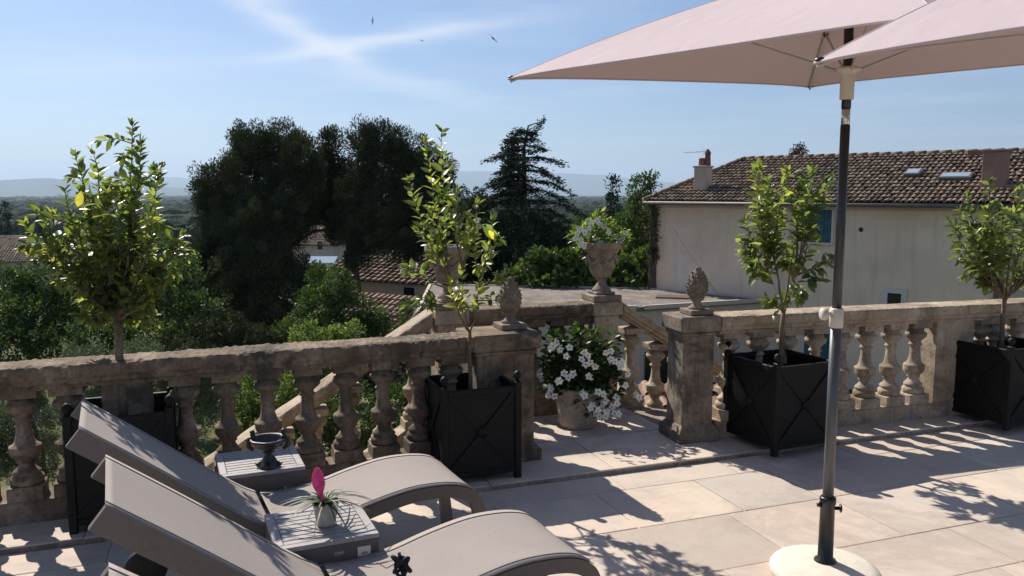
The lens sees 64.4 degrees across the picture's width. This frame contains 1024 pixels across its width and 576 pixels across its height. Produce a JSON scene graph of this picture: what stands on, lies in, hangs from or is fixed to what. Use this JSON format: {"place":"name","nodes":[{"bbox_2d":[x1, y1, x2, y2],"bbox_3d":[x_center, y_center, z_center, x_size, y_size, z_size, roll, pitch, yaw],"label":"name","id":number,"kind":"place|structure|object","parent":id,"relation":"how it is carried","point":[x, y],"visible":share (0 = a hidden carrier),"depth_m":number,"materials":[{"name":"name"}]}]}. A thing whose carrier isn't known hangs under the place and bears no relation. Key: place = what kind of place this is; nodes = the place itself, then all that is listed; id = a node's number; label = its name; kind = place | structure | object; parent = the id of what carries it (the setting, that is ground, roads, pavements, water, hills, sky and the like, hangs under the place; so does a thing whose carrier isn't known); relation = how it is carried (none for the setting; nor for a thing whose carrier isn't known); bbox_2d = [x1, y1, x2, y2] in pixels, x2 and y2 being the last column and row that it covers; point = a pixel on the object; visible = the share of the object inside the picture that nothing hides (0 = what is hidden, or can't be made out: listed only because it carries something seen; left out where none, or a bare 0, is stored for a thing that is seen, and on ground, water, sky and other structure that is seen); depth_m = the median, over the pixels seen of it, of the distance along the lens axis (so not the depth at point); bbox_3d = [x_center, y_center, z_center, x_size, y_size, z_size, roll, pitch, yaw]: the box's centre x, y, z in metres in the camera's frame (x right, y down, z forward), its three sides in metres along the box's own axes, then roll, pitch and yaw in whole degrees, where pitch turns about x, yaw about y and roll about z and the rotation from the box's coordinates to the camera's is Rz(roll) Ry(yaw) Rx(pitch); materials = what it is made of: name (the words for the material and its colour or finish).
{"place":"outdoors","nodes":[
{"label":"outdoors","id":0,"kind":"place"},
{"bbox_2d":[0,178,384,195],"bbox_3d":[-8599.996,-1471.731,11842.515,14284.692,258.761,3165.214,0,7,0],"label":"distant hills","id":1,"kind":"structure","parent":0,"point":[34,187],"depth_m":11230.87,"materials":[{"name":"blue"}]},
{"bbox_2d":[102,171,676,194],"bbox_3d":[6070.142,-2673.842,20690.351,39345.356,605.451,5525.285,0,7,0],"label":"distant hills","id":2,"kind":"structure","parent":0,"point":[581,184],"depth_m":19858.75,"materials":[{"name":"blue"}]},
{"bbox_2d":[0,195,852,494],"bbox_3d":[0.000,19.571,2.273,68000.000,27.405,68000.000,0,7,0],"label":"ground","id":3,"kind":"structure","parent":0,"point":[210,445],"depth_m":23.86,"materials":[{"name":"green plant"}]},
{"bbox_2d":[0,213,3,234],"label":"poplar tree","id":4,"kind":"object","parent":3,"relation":"on","point":[1,227],"visible":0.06,"depth_m":144.18,"materials":[{"name":"green plant"}]},
{"bbox_2d":[0,200,17,234],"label":"poplar tree","id":5,"kind":"object","parent":3,"relation":"on","point":[8,227],"visible":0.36,"depth_m":178.58,"materials":[{"name":"green plant"}]},
{"bbox_2d":[13,222,19,234],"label":"poplar tree","id":6,"kind":"object","parent":3,"relation":"on","point":[16,224],"visible":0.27,"depth_m":334.19,"materials":[{"name":"green plant"}]},
{"bbox_2d":[0,235,44,243],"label":"village house","id":7,"kind":"structure","parent":3,"relation":"on","point":[7,239],"depth_m":117.06,"materials":[{"name":"ceramic"}]},
{"bbox_2d":[0,390,63,485],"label":"shrub","id":8,"kind":"object","parent":3,"relation":"on","point":[7,425],"visible":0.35,"depth_m":12.30,"materials":[{"name":"green plant"}]},
{"bbox_2d":[34,205,43,238],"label":"poplar tree","id":9,"kind":"object","parent":3,"relation":"on","point":[38,230],"visible":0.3,"depth_m":264.69,"materials":[{"name":"green plant"}]},
{"bbox_2d":[0,243,78,294],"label":"village house","id":10,"kind":"structure","parent":3,"relation":"on","point":[7,252],"depth_m":102.54,"materials":[{"name":"tile"}]},
{"bbox_2d":[0,259,98,361],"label":"broadleaf tree","id":11,"kind":"object","parent":3,"relation":"on","point":[17,323],"visible":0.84,"depth_m":25.89,"materials":[{"name":"green plant"}]},
{"bbox_2d":[51,333,220,442],"bbox_3d":[-6.078,2.747,13.429,2.912,4.080,1.211,0,7,0],"label":"shrub","id":12,"kind":"object","parent":3,"relation":"on","point":[211,401],"visible":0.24,"depth_m":13.18,"materials":[{"name":"green plant"}]},
{"bbox_2d":[63,248,229,355],"bbox_3d":[-13.571,1.192,29.632,6.911,5.198,5.031,0,7,0],"label":"broadleaf tree","id":13,"kind":"object","parent":3,"relation":"on","point":[179,311],"visible":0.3,"depth_m":28.94,"materials":[{"name":"green plant"}]},
{"bbox_2d":[144,231,183,257],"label":"broadleaf tree","id":14,"kind":"object","parent":3,"relation":"on","point":[161,245],"visible":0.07,"depth_m":88.23,"materials":[{"name":"green plant"}]},
{"bbox_2d":[155,302,300,373],"bbox_3d":[-8.854,2.160,26.339,4.977,3.460,2.750,-3,7,-22],"label":"dark shrub","id":15,"kind":"object","parent":3,"relation":"on","point":[242,334],"visible":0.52,"depth_m":25.93,"materials":[{"name":"green plant"}]},
{"bbox_2d":[210,118,250,213],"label":"cypress tree","id":16,"kind":"object","parent":3,"relation":"on","point":[237,141],"visible":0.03,"depth_m":46.18,"materials":[{"name":"green plant"}]},
{"bbox_2d":[174,115,333,345],"bbox_3d":[-12.154,-2.513,38.468,7.754,11.536,9.780,-2,7,-20],"label":"evergreen oak","id":17,"kind":"object","parent":3,"relation":"on","point":[252,229],"visible":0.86,"depth_m":37.89,"materials":[{"name":"green plant"}]},
{"bbox_2d":[221,370,300,446],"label":"bright shrub","id":18,"kind":"object","parent":3,"relation":"on","point":[248,408],"visible":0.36,"depth_m":14.67,"materials":[{"name":"green plant"}]},
{"bbox_2d":[153,331,430,413],"bbox_3d":[-5.661,2.543,21.471,9.460,3.293,2.108,0,7,0],"label":"dark shrub","id":19,"kind":"object","parent":3,"relation":"on","point":[372,384],"visible":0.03,"depth_m":20.91,"materials":[{"name":"green plant"}]},
{"bbox_2d":[292,232,345,264],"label":"village house","id":20,"kind":"structure","parent":3,"relation":"on","point":[319,245],"depth_m":92.55,"materials":[{"name":"paint"}]},
{"bbox_2d":[317,241,323,249],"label":"window","id":21,"kind":"structure","parent":20,"relation":"in","point":[318,247],"depth_m":92.24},
{"bbox_2d":[307,256,337,279],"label":"greenhouse","id":22,"kind":"object","parent":3,"relation":"on","point":[326,260],"visible":0.36,"depth_m":78.96,"materials":[{"name":"white glass"}]},
{"bbox_2d":[0,195,648,244],"bbox_3d":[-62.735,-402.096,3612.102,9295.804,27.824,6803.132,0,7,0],"label":"woodland","id":23,"kind":"object","parent":3,"relation":"on","point":[176,211],"visible":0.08,"depth_m":980.15,"materials":[{"name":"green plant"}]},
{"bbox_2d":[287,123,364,251],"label":"pine tree","id":24,"kind":"object","parent":3,"relation":"on","point":[333,167],"visible":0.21,"depth_m":41.15,"materials":[{"name":"green plant"}]},
{"bbox_2d":[287,317,366,450],"bbox_3d":[-3.972,2.522,17.359,1.781,3.888,1.135,0,7,0],"label":"bright shrub","id":25,"kind":"object","parent":3,"relation":"on","point":[333,331],"visible":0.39,"depth_m":17.11,"materials":[{"name":"green plant"}]},
{"bbox_2d":[270,259,430,343],"bbox_3d":[-5.212,1.457,26.627,5.251,4.687,2.504,0,7,0],"label":"dark shrub","id":26,"kind":"object","parent":3,"relation":"on","point":[341,298],"visible":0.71,"depth_m":26.05,"materials":[{"name":"green plant"}]},
{"bbox_2d":[293,366,430,456],"bbox_3d":[-2.528,2.933,14.418,2.803,3.483,1.256,0,7,0],"label":"bright shrub","id":27,"kind":"object","parent":3,"relation":"on","point":[330,433],"visible":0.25,"depth_m":14.21,"materials":[{"name":"green plant"}]},
{"bbox_2d":[298,291,430,382],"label":"village house","id":28,"kind":"structure","parent":3,"relation":"on","point":[387,300],"depth_m":29.77,"materials":[{"name":"tile"}]},
{"bbox_2d":[325,114,463,291],"bbox_3d":[-5.947,-2.700,39.494,7.424,11.404,4.536,2,7,13],"label":"pine tree","id":29,"kind":"object","parent":3,"relation":"on","point":[366,222],"visible":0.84,"depth_m":38.65,"materials":[{"name":"green plant"}]},
{"bbox_2d":[321,255,489,296],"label":"village house","id":30,"kind":"structure","parent":3,"relation":"on","point":[380,278],"depth_m":42.02,"materials":[{"name":"tile"}]},
{"bbox_2d":[403,286,415,295],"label":"window","id":31,"kind":"structure","parent":30,"relation":"in","point":[407,290],"depth_m":41.13,"materials":[{"name":"black glass"}]},
{"bbox_2d":[386,250,530,284],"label":"village house","id":32,"kind":"structure","parent":3,"relation":"on","point":[490,279],"depth_m":50.69,"materials":[{"name":"tile"}]},
{"bbox_2d":[457,183,467,207],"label":"poplar tree","id":33,"kind":"object","parent":3,"relation":"on","point":[463,191],"visible":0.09,"depth_m":162.51,"materials":[{"name":"green plant"}]},
{"bbox_2d":[452,186,493,259],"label":"dark tree","id":34,"kind":"object","parent":3,"relation":"on","point":[470,202],"visible":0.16,"depth_m":49.38,"materials":[{"name":"green plant"}]},
{"bbox_2d":[495,134,521,218],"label":"poplar tree","id":35,"kind":"object","parent":3,"relation":"on","point":[502,147],"visible":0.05,"depth_m":95.67,"materials":[{"name":"green plant"}]},
{"bbox_2d":[458,203,578,284],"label":"dark tree","id":36,"kind":"object","parent":3,"relation":"on","point":[523,235],"visible":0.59,"depth_m":40.19,"materials":[{"name":"green plant"}]},
{"bbox_2d":[458,115,590,284],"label":"cedar tree","id":37,"kind":"object","parent":3,"relation":"on","point":[520,179],"visible":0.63,"depth_m":44.18,"materials":[{"name":"green plant"}]},
{"bbox_2d":[500,244,653,288],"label":"shrubs","id":38,"kind":"object","parent":3,"relation":"on","point":[541,264],"visible":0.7,"depth_m":32.93,"materials":[{"name":"green plant"}]},
{"bbox_2d":[559,216,621,263],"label":"broadleaf tree","id":39,"kind":"object","parent":3,"relation":"on","point":[577,224],"visible":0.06,"depth_m":59.44,"materials":[{"name":"green plant"}]},
{"bbox_2d":[420,284,766,386],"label":"outbuilding","id":40,"kind":"structure","parent":3,"relation":"on","point":[653,304],"depth_m":28.70,"materials":[{"name":"stone"}]},
{"bbox_2d":[644,350,667,383],"bbox_3d":[4.898,3.327,27.696,0.900,2.400,0.090,-3,7,-22],"label":"door","id":41,"kind":"structure","parent":40,"relation":"in","point":[664,364],"depth_m":27.65,"materials":[{"name":"black"}]},
{"bbox_2d":[599,172,622,269],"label":"poplar tree","id":42,"kind":"object","parent":3,"relation":"on","point":[610,196],"visible":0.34,"depth_m":90.61,"materials":[{"name":"green plant"}]},
{"bbox_2d":[603,168,662,288],"bbox_3d":[5.389,-1.220,37.170,3.521,8.445,2.235,0,7,0],"label":"broadleaf tree","id":43,"kind":"object","parent":3,"relation":"on","point":[636,215],"visible":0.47,"depth_m":36.59,"materials":[{"name":"green plant"}]},
{"bbox_2d":[786,141,808,154],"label":"dark tree","id":44,"kind":"object","parent":3,"relation":"on","point":[798,150],"visible":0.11,"depth_m":59.09,"materials":[{"name":"green plant"}]},
{"bbox_2d":[642,148,1023,391],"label":"house","id":45,"kind":"structure","parent":3,"relation":"on","point":[898,243],"depth_m":27.49,"materials":[{"name":"paint"}]},
{"bbox_2d":[644,197,661,288],"bbox_3d":[5.542,-0.338,32.102,0.742,6.700,0.689,0,7,0],"label":"vine trunk","id":46,"kind":"object","parent":45,"relation":"attached to","point":[653,214],"visible":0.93,"depth_m":31.92,"materials":[{"name":"green plant"}]},
{"bbox_2d":[801,332,829,358],"bbox_3d":[10.620,2.375,28.091,1.260,2.360,0.097,6,9,41],"label":"door","id":47,"kind":"structure","parent":45,"relation":"in","point":[824,353],"depth_m":28.02,"materials":[{"name":"teal paint"}]},
{"bbox_2d":[798,209,834,244],"bbox_3d":[10.389,-2.138,27.767,1.190,1.290,0.097,6,9,41],"label":"window","id":48,"kind":"structure","parent":45,"relation":"in","point":[827,217],"depth_m":27.57,"materials":[{"name":"teal paint"}]},
{"bbox_2d":[882,287,906,303],"bbox_3d":[12.375,0.644,26.353,0.740,1.270,0.097,6,9,41],"label":"window","id":49,"kind":"structure","parent":45,"relation":"in","point":[889,295],"depth_m":26.34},
{"bbox_2d":[1005,184,1023,337],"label":"neighbour house","id":50,"kind":"structure","parent":3,"relation":"on","point":[1019,293],"depth_m":23.80,"materials":[{"name":"paint"}]},
{"bbox_2d":[0,423,1023,575],"bbox_3d":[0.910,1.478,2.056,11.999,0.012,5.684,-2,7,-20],"label":"terrace paving","id":51,"kind":"structure","parent":0,"point":[882,525],"depth_m":4.35,"materials":[{"name":"beige stone"}]},
{"bbox_2d":[100,562,137,575],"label":"sun lounger","id":52,"kind":"object","parent":51,"relation":"on","point":[111,569],"visible":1,"depth_m":1.88,"materials":[{"name":"fabric"}]},
{"bbox_2d":[215,445,305,489],"bbox_3d":[-1.242,1.043,4.019,0.385,0.400,0.370,-3,7,-23],"label":"side table","id":53,"kind":"object","parent":51,"relation":"on","point":[241,468],"visible":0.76,"depth_m":3.89,"materials":[{"name":"grey paint"}]},
{"bbox_2d":[246,428,289,469],"bbox_3d":[-1.164,0.764,3.885,0.180,0.184,0.182,-6,9,-40],"label":"iron urn","id":54,"kind":"object","parent":53,"relation":"on","point":[268,444],"visible":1,"depth_m":3.87,"materials":[{"name":"black metal"}]},
{"bbox_2d":[65,399,484,575],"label":"sun lounger","id":55,"kind":"object","parent":51,"relation":"on","point":[391,482],"visible":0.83,"depth_m":3.52,"materials":[{"name":"beige plastic"}]},
{"bbox_2d":[264,501,378,564],"bbox_3d":[-0.760,1.133,3.245,0.385,0.400,0.368,-3,7,-23],"label":"side table","id":56,"kind":"object","parent":51,"relation":"on","point":[334,542],"visible":0.83,"depth_m":3.13,"materials":[{"name":"grey paint"}]},
{"bbox_2d":[312,497,338,527],"bbox_3d":[-0.735,0.884,3.208,0.100,0.100,0.104,0,7,0],"label":"flower pot","id":57,"kind":"object","parent":56,"relation":"on","point":[326,518],"visible":0.69,"depth_m":3.17,"materials":[{"name":"white ceramic"}]},
{"bbox_2d":[270,467,380,541],"bbox_3d":[-0.722,0.817,3.169,0.421,0.229,0.429,-6,9,-43],"label":"flowering plant","id":58,"kind":"object","parent":57,"relation":"in","point":[318,484],"visible":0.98,"depth_m":3.18,"materials":[{"name":"green plant"}]},
{"bbox_2d":[88,454,599,575],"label":"sun lounger","id":59,"kind":"object","parent":51,"relation":"on","point":[148,517],"visible":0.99,"depth_m":2.81,"materials":[{"name":"beige plastic"}]},
{"bbox_2d":[377,552,411,575],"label":"cord knot","id":60,"kind":"object","parent":59,"relation":"on","point":[402,566],"visible":1,"depth_m":2.84,"materials":[{"name":"fabric"}]},
{"bbox_2d":[0,407,998,555],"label":"terrace ledge","id":61,"kind":"object","parent":51,"relation":"on","point":[655,415],"depth_m":5.13,"materials":[{"name":"stone"}]},
{"bbox_2d":[204,309,432,469],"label":"stone staircase","id":62,"kind":"structure","parent":61,"relation":"on","point":[325,389],"depth_m":5.61,"materials":[{"name":"beige stone"}]},
{"bbox_2d":[0,415,989,549],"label":"ledge paving","id":63,"kind":"structure","parent":61,"relation":"on","point":[564,458],"depth_m":5.23,"materials":[{"name":"beige stone"}]},
{"bbox_2d":[61,381,178,534],"bbox_3d":[-2.035,0.851,4.276,0.522,0.659,0.522,-3,7,-22],"label":"planter box","id":64,"kind":"object","parent":63,"relation":"on","point":[85,491],"visible":0.45,"depth_m":4.02,"materials":[{"name":"black paint"}]},
{"bbox_2d":[14,117,200,415],"bbox_3d":[-2.027,-0.044,4.128,0.932,1.603,0.637,0,7,0],"label":"lemon tree","id":65,"kind":"object","parent":64,"relation":"in","point":[115,291],"visible":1,"depth_m":4.06,"materials":[{"name":"green plant"}]},
{"bbox_2d":[0,331,472,526],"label":"stone balustrade","id":66,"kind":"object","parent":63,"relation":"on","point":[30,496],"visible":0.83,"depth_m":4.46,"materials":[{"name":"beige stone"}]},
{"bbox_2d":[425,370,521,478],"bbox_3d":[-0.256,0.785,4.907,0.507,0.644,0.507,-3,7,-21],"label":"planter box","id":67,"kind":"object","parent":63,"relation":"on","point":[474,432],"visible":0.73,"depth_m":4.71,"materials":[{"name":"black paint"}]},
{"bbox_2d":[397,124,510,388],"bbox_3d":[-0.351,-0.130,4.800,0.687,1.649,0.369,0,7,0],"label":"lemon tree","id":68,"kind":"object","parent":67,"relation":"in","point":[468,238],"visible":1,"depth_m":4.75,"materials":[{"name":"green plant"}]},
{"bbox_2d":[455,326,541,461],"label":"stone pillar","id":69,"kind":"structure","parent":63,"relation":"on","point":[496,353],"depth_m":5.02,"materials":[{"name":"beige stone"}]},
{"bbox_2d":[493,277,526,330],"bbox_3d":[-0.012,0.092,5.165,0.170,0.330,0.170,-3,7,-22],"label":"stone finial","id":70,"kind":"object","parent":69,"relation":"on","point":[510,301],"visible":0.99,"depth_m":5.12,"materials":[{"name":"beige stone"}]},
{"bbox_2d":[659,311,721,443],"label":"stone pillar","id":71,"kind":"structure","parent":63,"relation":"on","point":[687,419],"depth_m":5.47,"materials":[{"name":"beige stone"}]},
{"bbox_2d":[680,266,713,315],"bbox_3d":[1.254,0.014,5.508,0.170,0.325,0.170,-2,7,-16],"label":"stone finial","id":72,"kind":"object","parent":71,"relation":"on","point":[697,286],"visible":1,"depth_m":5.46,"materials":[{"name":"beige stone"}]},
{"bbox_2d":[723,341,828,456],"bbox_3d":[1.797,0.707,5.471,0.542,0.669,0.542,-3,7,-24],"label":"planter box","id":73,"kind":"object","parent":63,"relation":"on","point":[772,404],"visible":0.79,"depth_m":5.28,"materials":[{"name":"black paint"}]},
{"bbox_2d":[734,157,837,365],"bbox_3d":[1.830,-0.136,5.450,0.685,1.462,0.582,0,7,0],"label":"lemon tree","id":74,"kind":"object","parent":73,"relation":"in","point":[768,240],"visible":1,"depth_m":5.34,"materials":[{"name":"green plant"}]},
{"bbox_2d":[712,298,1023,437],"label":"stone balustrade","id":75,"kind":"object","parent":63,"relation":"on","point":[939,329],"visible":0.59,"depth_m":5.94,"materials":[{"name":"beige stone"}]},
{"bbox_2d":[952,335,1023,430],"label":"planter box","id":76,"kind":"object","parent":63,"relation":"on","point":[989,383],"visible":0.62,"depth_m":5.85,"materials":[{"name":"black paint"}]},
{"bbox_2d":[942,176,1023,347],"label":"lemon tree","id":77,"kind":"object","parent":76,"relation":"in","point":[984,257],"visible":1,"depth_m":5.94,"materials":[{"name":"green plant"}]},
{"bbox_2d":[534,407,658,442],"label":"landing paving","id":78,"kind":"structure","parent":61,"relation":"on","point":[555,430],"depth_m":5.83,"materials":[{"name":"beige stone"}]},
{"bbox_2d":[426,299,622,416],"bbox_3d":[0.112,0.690,6.143,1.480,1.150,0.263,-2,7,-20],"label":"stone balustrade","id":79,"kind":"object","parent":78,"relation":"on","point":[584,314],"visible":0.25,"depth_m":6.09,"materials":[{"name":"beige stone"}]},
{"bbox_2d":[424,244,467,310],"bbox_3d":[-0.464,-0.080,5.837,0.324,0.451,0.324,-2,7,-20],"label":"stone urn","id":80,"kind":"object","parent":79,"relation":"on","point":[453,259],"visible":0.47,"depth_m":5.75,"materials":[{"name":"beige stone"}]},
{"bbox_2d":[581,242,622,302],"bbox_3d":[0.691,-0.129,6.259,0.324,0.451,0.324,-2,7,-20],"label":"stone urn","id":81,"kind":"object","parent":79,"relation":"on","point":[601,259],"visible":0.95,"depth_m":6.17,"materials":[{"name":"beige stone"}]},
{"bbox_2d":[564,207,634,252],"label":"flowering plant","id":82,"kind":"object","parent":81,"relation":"in","point":[586,228],"visible":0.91,"depth_m":6.16,"materials":[{"name":"white plant"}]},
{"bbox_2d":[554,381,600,429],"bbox_3d":[0.478,0.846,5.874,0.368,0.300,0.364,0,7,0],"label":"garden pot","id":83,"kind":"object","parent":78,"relation":"on","point":[570,417],"visible":0.53,"depth_m":5.74,"materials":[{"name":"stone"}]},
{"bbox_2d":[536,321,642,419],"bbox_3d":[0.532,0.579,5.809,0.731,0.683,0.570,0,7,0],"label":"flowering shrub","id":84,"kind":"object","parent":83,"relation":"in","point":[571,353],"visible":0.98,"depth_m":5.73,"materials":[{"name":"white plant"}]},
{"bbox_2d":[617,303,721,409],"bbox_3d":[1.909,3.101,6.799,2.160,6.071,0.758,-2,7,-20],"label":"stone balustrade","id":85,"kind":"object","parent":61,"relation":"on","point":[636,321],"depth_m":6.40,"materials":[{"name":"beige stone"}]},
{"bbox_2d":[508,0,1023,575],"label":"parasol","id":86,"kind":"object","parent":51,"relation":"on","point":[774,42],"visible":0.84,"depth_m":3.53,"materials":[{"name":"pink fabric"}]},
{"bbox_2d":[813,0,1023,68],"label":"parasol","id":87,"kind":"object","parent":51,"relation":"on","point":[938,23],"visible":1,"depth_m":1.96,"materials":[{"name":"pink fabric"}]},
{"bbox_2d":[0,0,1023,182],"label":"sky","id":88,"kind":"structure","parent":0,"point":[73,73],"materials":[{"name":"blue"}]}
]}

